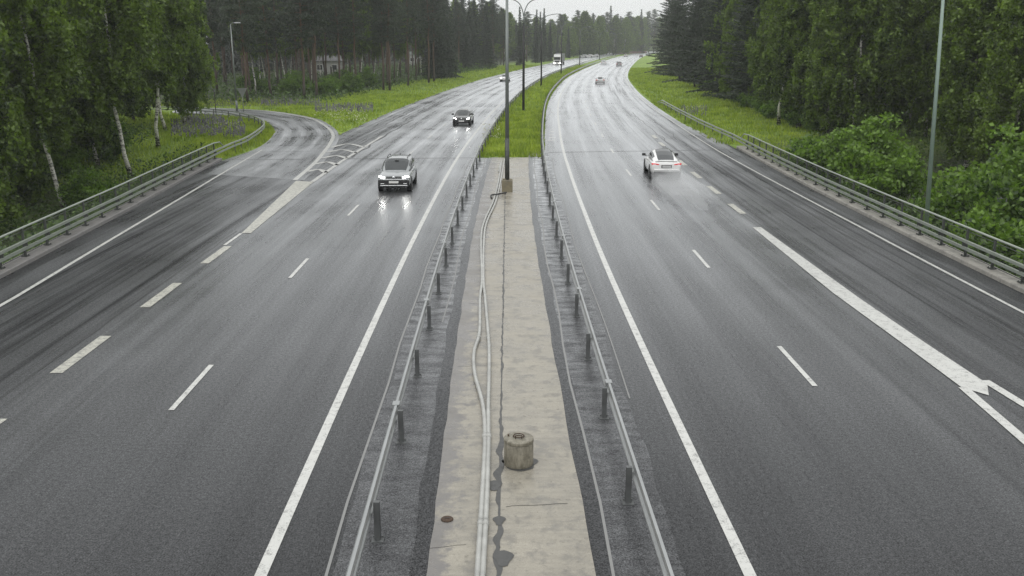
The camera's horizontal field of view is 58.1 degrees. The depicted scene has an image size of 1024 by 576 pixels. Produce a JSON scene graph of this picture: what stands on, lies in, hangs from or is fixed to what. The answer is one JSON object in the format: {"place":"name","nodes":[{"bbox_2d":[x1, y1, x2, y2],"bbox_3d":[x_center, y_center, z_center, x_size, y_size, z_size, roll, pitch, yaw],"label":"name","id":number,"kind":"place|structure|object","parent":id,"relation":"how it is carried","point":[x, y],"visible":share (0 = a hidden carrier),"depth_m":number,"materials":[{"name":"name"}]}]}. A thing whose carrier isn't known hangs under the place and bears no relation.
{"place":"outdoors","nodes":[
{"label":"outdoors","id":0,"kind":"place"},
{"bbox_2d":[206,0,694,43],"label":"sky","id":1,"kind":"structure","parent":0,"point":[598,7],"materials":[{"name":"white"}]},
{"bbox_2d":[0,48,976,261],"bbox_3d":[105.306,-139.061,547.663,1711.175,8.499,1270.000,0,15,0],"label":"ground","id":2,"kind":"structure","parent":0,"point":[642,62],"depth_m":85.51,"materials":[{"name":"green plant"}]},
{"bbox_2d":[0,22,50,235],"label":"birch tree","id":3,"kind":"object","parent":2,"relation":"on","point":[10,154],"visible":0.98,"depth_m":50.02,"materials":[{"name":"green plant"}]},
{"bbox_2d":[0,9,60,204],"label":"birch tree","id":4,"kind":"object","parent":2,"relation":"on","point":[26,194],"visible":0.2,"depth_m":59.97,"materials":[{"name":"green plant"}]},
{"bbox_2d":[0,0,92,216],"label":"birch tree","id":5,"kind":"object","parent":2,"relation":"on","point":[53,41],"visible":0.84,"depth_m":55.19,"materials":[{"name":"green plant"}]},
{"bbox_2d":[43,143,91,176],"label":"leafy shrub","id":6,"kind":"object","parent":2,"relation":"on","point":[65,158],"visible":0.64,"depth_m":67.23,"materials":[{"name":"green plant"}]},
{"bbox_2d":[54,166,119,213],"bbox_3d":[-27.157,-6.055,58.122,4.241,3.148,4.352,2,14,8],"label":"leafy shrub","id":7,"kind":"object","parent":2,"relation":"on","point":[84,187],"visible":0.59,"depth_m":57.64,"materials":[{"name":"green plant"}]},
{"bbox_2d":[51,1,125,164],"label":"birch tree","id":8,"kind":"object","parent":2,"relation":"on","point":[92,117],"visible":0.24,"depth_m":67.99,"materials":[{"name":"green plant"}]},
{"bbox_2d":[70,115,133,159],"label":"leafy shrub","id":9,"kind":"object","parent":2,"relation":"on","point":[106,147],"visible":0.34,"depth_m":70.70,"materials":[{"name":"green plant"}]},
{"bbox_2d":[51,0,166,178],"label":"birch tree","id":10,"kind":"object","parent":2,"relation":"on","point":[110,67],"visible":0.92,"depth_m":62.16,"materials":[{"name":"green plant"}]},
{"bbox_2d":[117,6,187,129],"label":"birch tree","id":11,"kind":"object","parent":2,"relation":"on","point":[165,91],"visible":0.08,"depth_m":83.75,"materials":[{"name":"green plant"}]},
{"bbox_2d":[112,0,205,147],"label":"birch tree","id":12,"kind":"object","parent":2,"relation":"on","point":[166,75],"visible":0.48,"depth_m":72.22,"materials":[{"name":"green plant"}]},
{"bbox_2d":[162,1,218,123],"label":"birch tree","id":13,"kind":"object","parent":2,"relation":"on","point":[184,98],"visible":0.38,"depth_m":89.25,"materials":[{"name":"green plant"}]},
{"bbox_2d":[185,0,221,121],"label":"birch tree","id":14,"kind":"object","parent":2,"relation":"on","point":[203,9],"visible":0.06,"depth_m":92.84,"materials":[{"name":"green plant"}]},
{"bbox_2d":[150,106,264,151],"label":"guardrail","id":15,"kind":"object","parent":2,"relation":"on","point":[262,122],"visible":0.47,"depth_m":89.58,"materials":[{"name":"grey metal"}]},
{"bbox_2d":[204,0,228,92],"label":"pine tree","id":16,"kind":"object","parent":2,"relation":"on","point":[216,29],"visible":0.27,"depth_m":141.64,"materials":[{"name":"green plant"}]},
{"bbox_2d":[215,0,266,101],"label":"pine tree","id":17,"kind":"object","parent":2,"relation":"on","point":[240,17],"visible":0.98,"depth_m":121.43,"materials":[{"name":"green plant"}]},
{"bbox_2d":[235,66,270,92],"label":"leafy shrub","id":18,"kind":"object","parent":2,"relation":"on","point":[241,81],"visible":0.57,"depth_m":143.93,"materials":[{"name":"green plant"}]},
{"bbox_2d":[172,108,339,179],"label":"exit ramp","id":19,"kind":"structure","parent":2,"relation":"on","point":[291,131],"depth_m":70.90,"materials":[{"name":"grey asphalt"}]},
{"bbox_2d":[246,0,287,96],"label":"pine tree","id":20,"kind":"object","parent":2,"relation":"on","point":[264,26],"visible":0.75,"depth_m":134.36,"materials":[{"name":"green plant"}]},
{"bbox_2d":[262,0,287,85],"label":"pine tree","id":21,"kind":"object","parent":2,"relation":"on","point":[278,28],"visible":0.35,"depth_m":163.66,"materials":[{"name":"green plant"}]},
{"bbox_2d":[275,75,301,93],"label":"leafy shrub","id":22,"kind":"object","parent":2,"relation":"on","point":[289,83],"visible":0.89,"depth_m":147.93,"materials":[{"name":"green plant"}]},
{"bbox_2d":[272,0,327,97],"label":"pine tree","id":23,"kind":"object","parent":2,"relation":"on","point":[301,33],"visible":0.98,"depth_m":130.42,"materials":[{"name":"green plant"}]},
{"bbox_2d":[0,53,619,575],"bbox_3d":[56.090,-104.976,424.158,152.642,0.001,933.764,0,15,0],"label":"carriageway","id":24,"kind":"structure","parent":2,"relation":"on","point":[112,463],"depth_m":23.88,"materials":[{"name":"grey asphalt"}]},
{"bbox_2d":[0,161,228,288],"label":"kerb gutter","id":25,"kind":"object","parent":24,"relation":"on","point":[7,280],"visible":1,"depth_m":39.80,"materials":[{"name":"concrete"}]},
{"bbox_2d":[0,135,745,423],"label":"exit lane markings","id":26,"kind":"object","parent":24,"relation":"on","point":[293,190],"visible":0.89,"depth_m":40.60,"materials":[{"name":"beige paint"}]},
{"bbox_2d":[375,153,416,190],"bbox_3d":[-6.500,-6.612,52.506,2.335,1.805,4.508,0,15,-1],"label":"car","id":27,"kind":"object","parent":24,"relation":"on","point":[399,170],"visible":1,"depth_m":51.30,"materials":[{"name":"silver metal"}]},
{"bbox_2d":[332,158,486,575],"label":"shoulder asphalt","id":28,"kind":"structure","parent":24,"relation":"on","point":[398,498],"depth_m":19.23,"materials":[{"name":"grey asphalt"}]},
{"bbox_2d":[409,158,490,575],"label":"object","id":29,"kind":"structure","parent":28,"relation":"on","point":[428,487],"depth_m":19.82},
{"bbox_2d":[452,109,473,125],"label":"car","id":30,"kind":"object","parent":24,"relation":"on","point":[461,116],"visible":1,"depth_m":91.29,"materials":[{"name":"black paint"}]},
{"bbox_2d":[324,157,629,575],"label":"surface seams","id":31,"kind":"object","parent":24,"relation":"on","point":[359,467],"visible":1,"depth_m":22.12,"materials":[{"name":"black asphalt"}]},
{"bbox_2d":[40,85,936,368],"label":"tar seams","id":32,"kind":"object","parent":24,"relation":"on","point":[440,103],"visible":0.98,"depth_m":55.84,"materials":[{"name":"black asphalt"}]},
{"bbox_2d":[286,0,336,97],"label":"pine tree","id":33,"kind":"object","parent":2,"relation":"on","point":[329,5],"visible":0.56,"depth_m":132.69,"materials":[{"name":"green plant"}]},
{"bbox_2d":[318,74,342,94],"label":"leafy shrub","id":34,"kind":"object","parent":2,"relation":"on","point":[328,83],"visible":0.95,"depth_m":143.93,"materials":[{"name":"green plant"}]},
{"bbox_2d":[319,0,357,91],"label":"pine tree","id":35,"kind":"object","parent":2,"relation":"on","point":[338,21],"visible":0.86,"depth_m":146.19,"materials":[{"name":"green plant"}]},
{"bbox_2d":[326,0,358,68],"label":"pine tree","id":36,"kind":"object","parent":2,"relation":"on","point":[344,48],"visible":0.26,"depth_m":165.16,"materials":[{"name":"green plant"}]},
{"bbox_2d":[337,72,364,92],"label":"leafy shrub","id":37,"kind":"object","parent":2,"relation":"on","point":[348,78],"visible":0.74,"depth_m":147.82,"materials":[{"name":"green plant"}]},
{"bbox_2d":[333,0,377,75],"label":"pine tree","id":38,"kind":"object","parent":2,"relation":"on","point":[356,31],"visible":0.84,"depth_m":148.73,"materials":[{"name":"green plant"}]},
{"bbox_2d":[365,0,401,89],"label":"pine tree","id":39,"kind":"object","parent":2,"relation":"on","point":[371,22],"visible":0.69,"depth_m":154.77,"materials":[{"name":"green plant"}]},
{"bbox_2d":[368,0,408,90],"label":"pine tree","id":40,"kind":"object","parent":2,"relation":"on","point":[389,31],"visible":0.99,"depth_m":152.93,"materials":[{"name":"green plant"}]},
{"bbox_2d":[389,0,426,85],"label":"pine tree","id":41,"kind":"object","parent":2,"relation":"on","point":[407,39],"visible":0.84,"depth_m":170.41,"materials":[{"name":"green plant"}]},
{"bbox_2d":[410,0,446,82],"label":"pine tree","id":42,"kind":"object","parent":2,"relation":"on","point":[424,12],"visible":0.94,"depth_m":183.37,"materials":[{"name":"green plant"}]},
{"bbox_2d":[417,0,448,81],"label":"pine tree","id":43,"kind":"object","parent":2,"relation":"on","point":[435,35],"visible":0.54,"depth_m":189.44,"materials":[{"name":"green plant"}]},
{"bbox_2d":[418,10,450,79],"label":"spruce tree","id":44,"kind":"object","parent":2,"relation":"on","point":[438,48],"visible":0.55,"depth_m":204.24,"materials":[{"name":"green plant"}]},
{"bbox_2d":[206,23,666,74],"bbox_3d":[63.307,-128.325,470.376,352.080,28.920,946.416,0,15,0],"label":"distant wood","id":45,"kind":"object","parent":2,"relation":"on","point":[238,64],"visible":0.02,"depth_m":265.71,"materials":[{"name":"green plant"}]},
{"bbox_2d":[170,97,706,136],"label":"lupin patch","id":46,"kind":"object","parent":2,"relation":"on","point":[242,130],"visible":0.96,"depth_m":91.19,"materials":[{"name":"purple plant"}]},
{"bbox_2d":[422,0,463,78],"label":"spruce tree","id":47,"kind":"object","parent":2,"relation":"on","point":[448,56],"visible":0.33,"depth_m":210.07,"materials":[{"name":"green plant"}]},
{"bbox_2d":[444,0,460,73],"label":"spruce tree","id":48,"kind":"object","parent":2,"relation":"on","point":[448,11],"visible":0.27,"depth_m":233.62,"materials":[{"name":"green plant"}]},
{"bbox_2d":[451,1,469,59],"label":"pine tree","id":49,"kind":"object","parent":2,"relation":"on","point":[458,23],"visible":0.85,"depth_m":259.24,"materials":[{"name":"green plant"}]},
{"bbox_2d":[455,0,474,70],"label":"spruce tree","id":50,"kind":"object","parent":2,"relation":"on","point":[463,49],"visible":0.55,"depth_m":265.48,"materials":[{"name":"green plant"}]},
{"bbox_2d":[461,0,483,68],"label":"spruce tree","id":51,"kind":"object","parent":2,"relation":"on","point":[472,38],"visible":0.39,"depth_m":275.15,"materials":[{"name":"green plant"}]},
{"bbox_2d":[346,56,606,575],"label":"guardrail","id":52,"kind":"object","parent":2,"relation":"on","point":[372,506],"visible":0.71,"depth_m":19.62,"materials":[{"name":"metal"}]},
{"bbox_2d":[477,1,498,67],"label":"spruce tree","id":53,"kind":"object","parent":2,"relation":"on","point":[487,52],"visible":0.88,"depth_m":286.84,"materials":[{"name":"green plant"}]},
{"bbox_2d":[483,0,503,62],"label":"pine tree","id":54,"kind":"object","parent":2,"relation":"on","point":[493,6],"visible":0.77,"depth_m":299.68,"materials":[{"name":"green plant"}]},
{"bbox_2d":[0,61,1022,276],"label":"undergrowth","id":55,"kind":"object","parent":2,"relation":"on","point":[300,92],"visible":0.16,"depth_m":70.36,"materials":[{"name":"green plant"}]},
{"bbox_2d":[514,7,525,64],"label":"spruce tree","id":56,"kind":"object","parent":2,"relation":"on","point":[519,50],"visible":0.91,"depth_m":318.38,"materials":[{"name":"green plant"}]},
{"bbox_2d":[514,0,533,110],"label":"street lamp","id":57,"kind":"object","parent":2,"relation":"on","point":[523,80],"visible":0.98,"depth_m":106.84,"materials":[{"name":"grey metal"}]},
{"bbox_2d":[559,20,581,56],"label":"birch tree","id":58,"kind":"object","parent":2,"relation":"on","point":[574,45],"visible":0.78,"depth_m":480.82,"materials":[{"name":"green plant"}]},
{"bbox_2d":[578,10,595,55],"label":"birch tree","id":59,"kind":"object","parent":2,"relation":"on","point":[584,18],"visible":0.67,"depth_m":508.45,"materials":[{"name":"green plant"}]},
{"bbox_2d":[593,15,609,54],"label":"birch tree","id":60,"kind":"object","parent":2,"relation":"on","point":[599,22],"visible":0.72,"depth_m":537.97,"materials":[{"name":"green plant"}]},
{"bbox_2d":[607,15,624,54],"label":"birch tree","id":61,"kind":"object","parent":2,"relation":"on","point":[617,36],"visible":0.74,"depth_m":586.05,"materials":[{"name":"green plant"}]},
{"bbox_2d":[615,16,635,53],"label":"birch tree","id":62,"kind":"object","parent":2,"relation":"on","point":[627,26],"visible":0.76,"depth_m":615.00,"materials":[{"name":"green plant"}]},
{"bbox_2d":[644,0,686,73],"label":"broad conifer","id":63,"kind":"object","parent":2,"relation":"on","point":[663,35],"visible":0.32,"depth_m":228.98,"materials":[{"name":"green plant"}]},
{"bbox_2d":[652,0,694,77],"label":"broad conifer","id":64,"kind":"object","parent":2,"relation":"on","point":[675,24],"visible":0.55,"depth_m":194.19,"materials":[{"name":"green plant"}]},
{"bbox_2d":[662,0,717,86],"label":"broad conifer","id":65,"kind":"object","parent":2,"relation":"on","point":[695,30],"visible":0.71,"depth_m":163.35,"materials":[{"name":"green plant"}]},
{"bbox_2d":[657,100,732,141],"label":"guardrail","id":66,"kind":"object","parent":2,"relation":"on","point":[697,121],"visible":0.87,"depth_m":88.90,"materials":[{"name":"grey metal"}]},
{"bbox_2d":[682,0,737,96],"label":"broad conifer","id":67,"kind":"object","parent":2,"relation":"on","point":[707,85],"visible":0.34,"depth_m":136.92,"materials":[{"name":"green plant"}]},
{"bbox_2d":[703,0,747,94],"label":"birch tree","id":68,"kind":"object","parent":2,"relation":"on","point":[728,10],"visible":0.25,"depth_m":129.33,"materials":[{"name":"green plant"}]},
{"bbox_2d":[707,0,763,100],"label":"broad conifer","id":69,"kind":"object","parent":2,"relation":"on","point":[742,19],"visible":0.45,"depth_m":114.81,"materials":[{"name":"green plant"}]},
{"bbox_2d":[742,0,784,104],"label":"birch tree","id":70,"kind":"object","parent":2,"relation":"on","point":[757,62],"visible":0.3,"depth_m":101.03,"materials":[{"name":"green plant"}]},
{"bbox_2d":[545,51,1023,575],"bbox_3d":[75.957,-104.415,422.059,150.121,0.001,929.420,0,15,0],"label":"carriageway","id":71,"kind":"structure","parent":2,"relation":"on","point":[877,451],"depth_m":23.73,"materials":[{"name":"grey asphalt"}]},
{"bbox_2d":[0,56,1023,575],"bbox_3d":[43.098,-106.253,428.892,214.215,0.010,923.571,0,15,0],"label":"lane markings","id":72,"kind":"object","parent":71,"relation":"on","point":[966,380],"visible":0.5,"depth_m":24.36,"materials":[{"name":"white paint"}]},
{"bbox_2d":[541,56,673,575],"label":"guardrail","id":73,"kind":"object","parent":71,"relation":"on","point":[632,470],"visible":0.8,"depth_m":20.12,"materials":[{"name":"metal"}]},
{"bbox_2d":[533,153,685,575],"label":"shoulder asphalt","id":74,"kind":"structure","parent":71,"relation":"on","point":[633,552],"depth_m":19.84,"materials":[{"name":"grey asphalt"}]},
{"bbox_2d":[528,153,611,575],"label":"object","id":75,"kind":"structure","parent":74,"relation":"on","point":[596,534],"depth_m":19.75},
{"bbox_2d":[642,148,681,178],"bbox_3d":[9.299,-7.814,57.199,2.275,1.718,4.758,1,15,2],"label":"car","id":76,"kind":"object","parent":71,"relation":"on","point":[661,162],"visible":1,"depth_m":55.15,"materials":[{"name":"white paint"}]},
{"bbox_2d":[731,149,1023,303],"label":"kerb gutter","id":77,"kind":"object","parent":71,"relation":"on","point":[1008,291],"visible":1,"depth_m":38.40,"materials":[{"name":"concrete"}]},
{"bbox_2d":[751,0,820,124],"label":"birch tree","id":78,"kind":"object","parent":2,"relation":"on","point":[778,5],"visible":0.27,"depth_m":88.68,"materials":[{"name":"green plant"}]},
{"bbox_2d":[759,0,824,127],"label":"birch tree","id":79,"kind":"object","parent":2,"relation":"on","point":[798,25],"visible":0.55,"depth_m":86.27,"materials":[{"name":"green plant"}]},
{"bbox_2d":[790,0,867,135],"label":"birch tree","id":80,"kind":"object","parent":2,"relation":"on","point":[816,48],"visible":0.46,"depth_m":79.95,"materials":[{"name":"green plant"}]},
{"bbox_2d":[784,121,884,179],"bbox_3d":[22.652,-9.821,65.992,6.637,4.461,7.827,1,15,4],"label":"leafy shrub","id":81,"kind":"object","parent":2,"relation":"on","point":[800,148],"visible":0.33,"depth_m":64.50,"materials":[{"name":"green plant"}]},
{"bbox_2d":[803,123,898,187],"bbox_3d":[24.126,-9.030,64.098,6.903,5.123,7.083,9,18,30],"label":"leafy shrub","id":82,"kind":"object","parent":2,"relation":"on","point":[840,134],"visible":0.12,"depth_m":63.01,"materials":[{"name":"green plant"}]},
{"bbox_2d":[813,0,904,127],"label":"birch tree","id":83,"kind":"object","parent":2,"relation":"on","point":[880,37],"visible":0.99,"depth_m":77.19,"materials":[{"name":"green plant"}]},
{"bbox_2d":[821,111,942,207],"bbox_3d":[24.149,-8.171,60.413,8.120,6.787,7.860,8,17,25],"label":"leafy shrub","id":84,"kind":"object","parent":2,"relation":"on","point":[889,168],"visible":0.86,"depth_m":60.03,"materials":[{"name":"green plant"}]},
{"bbox_2d":[859,0,936,129],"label":"birch tree","id":85,"kind":"object","parent":2,"relation":"on","point":[899,7],"visible":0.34,"depth_m":80.04,"materials":[{"name":"green plant"}]},
{"bbox_2d":[885,0,953,136],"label":"birch tree","id":86,"kind":"object","parent":2,"relation":"on","point":[921,82],"visible":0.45,"depth_m":79.05,"materials":[{"name":"green plant"}]},
{"bbox_2d":[892,0,947,133],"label":"birch tree","id":87,"kind":"object","parent":2,"relation":"on","point":[914,39],"visible":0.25,"depth_m":78.93,"materials":[{"name":"green plant"}]},
{"bbox_2d":[894,185,966,232],"bbox_3d":[22.903,-3.627,48.469,6.126,3.491,5.194,6,16,20],"label":"leafy shrub","id":88,"kind":"object","parent":2,"relation":"on","point":[916,202],"visible":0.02,"depth_m":47.94,"materials":[{"name":"green plant"}]},
{"bbox_2d":[923,0,944,234],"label":"street lamp","id":89,"kind":"object","parent":2,"relation":"on","point":[930,170],"visible":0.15,"depth_m":39.45,"materials":[{"name":"grey metal"}]},
{"bbox_2d":[904,165,1023,241],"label":"leafy shrub","id":90,"kind":"object","parent":2,"relation":"on","point":[961,197],"visible":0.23,"depth_m":46.19,"materials":[{"name":"green plant"}]},
{"bbox_2d":[921,0,1008,135],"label":"birch tree","id":91,"kind":"object","parent":2,"relation":"on","point":[948,8],"visible":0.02,"depth_m":73.57,"materials":[{"name":"green plant"}]},
{"bbox_2d":[918,0,1023,169],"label":"birch tree","id":92,"kind":"object","parent":2,"relation":"on","point":[965,54],"visible":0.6,"depth_m":67.00,"materials":[{"name":"green plant"}]},
{"bbox_2d":[932,122,1023,202],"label":"leafy shrub","id":93,"kind":"object","parent":2,"relation":"on","point":[1001,154],"visible":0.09,"depth_m":50.71,"materials":[{"name":"green plant"}]},
{"bbox_2d":[943,195,1023,277],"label":"leafy shrub","id":94,"kind":"object","parent":2,"relation":"on","point":[1012,232],"visible":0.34,"depth_m":38.71,"materials":[{"name":"green plant"}]},
{"bbox_2d":[954,0,1023,171],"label":"birch tree","id":95,"kind":"object","parent":2,"relation":"on","point":[1010,75],"visible":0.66,"depth_m":61.87,"materials":[{"name":"green plant"}]},
{"bbox_2d":[969,150,1023,222],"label":"leafy shrub","id":96,"kind":"object","parent":2,"relation":"on","point":[1014,198],"visible":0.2,"depth_m":45.33,"materials":[{"name":"green plant"}]},
{"bbox_2d":[1009,82,1023,118],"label":"birch tree","id":97,"kind":"object","parent":2,"relation":"on","point":[1018,95],"visible":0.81,"depth_m":59.93,"materials":[{"name":"green plant"}]},
{"bbox_2d":[426,157,595,575],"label":"median paving","id":98,"kind":"structure","parent":0,"point":[538,538],"depth_m":20.08,"materials":[{"name":"concrete"}]},
{"bbox_2d":[472,159,501,575],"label":"conduit pipe","id":99,"kind":"object","parent":98,"relation":"on","point":[481,509],"visible":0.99,"depth_m":19.74,"materials":[{"name":"plastic"}]},
{"bbox_2d":[480,159,504,575],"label":"conduit pipe","id":100,"kind":"object","parent":98,"relation":"on","point":[485,516],"visible":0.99,"depth_m":19.66,"materials":[{"name":"plastic"}]},
{"bbox_2d":[490,193,513,575],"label":"joint filler","id":101,"kind":"object","parent":98,"relation":"on","point":[501,558],"visible":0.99,"depth_m":16.99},
{"bbox_2d":[502,0,512,191],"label":"street lamp","id":102,"kind":"object","parent":98,"relation":"on","point":[507,183],"visible":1,"depth_m":49.80,"materials":[{"name":"metal"}]},
{"bbox_2d":[503,431,537,470],"bbox_3d":[0.163,3.132,17.927,0.725,0.639,0.662,0,15,0],"label":"well ring","id":103,"kind":"object","parent":98,"relation":"on","point":[518,450],"visible":1,"depth_m":17.77,"materials":[{"name":"concrete"}]},
{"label":"bridge deck","id":104,"kind":"structure","parent":0,"visible":0},
{"bbox_2d":[0,146,1023,293],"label":"bridge kerb","id":105,"kind":"structure","parent":104,"relation":"on","point":[931,243],"depth_m":40.14,"materials":[{"name":"concrete"}]},
{"bbox_2d":[0,141,234,269],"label":"bridge railing","id":106,"kind":"object","parent":105,"relation":"on","point":[84,214],"visible":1,"depth_m":41.92,"materials":[{"name":"grey metal"}]},
{"bbox_2d":[733,134,1023,283],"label":"bridge railing","id":107,"kind":"object","parent":105,"relation":"on","point":[964,246],"visible":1,"depth_m":40.45,"materials":[{"name":"grey metal"}]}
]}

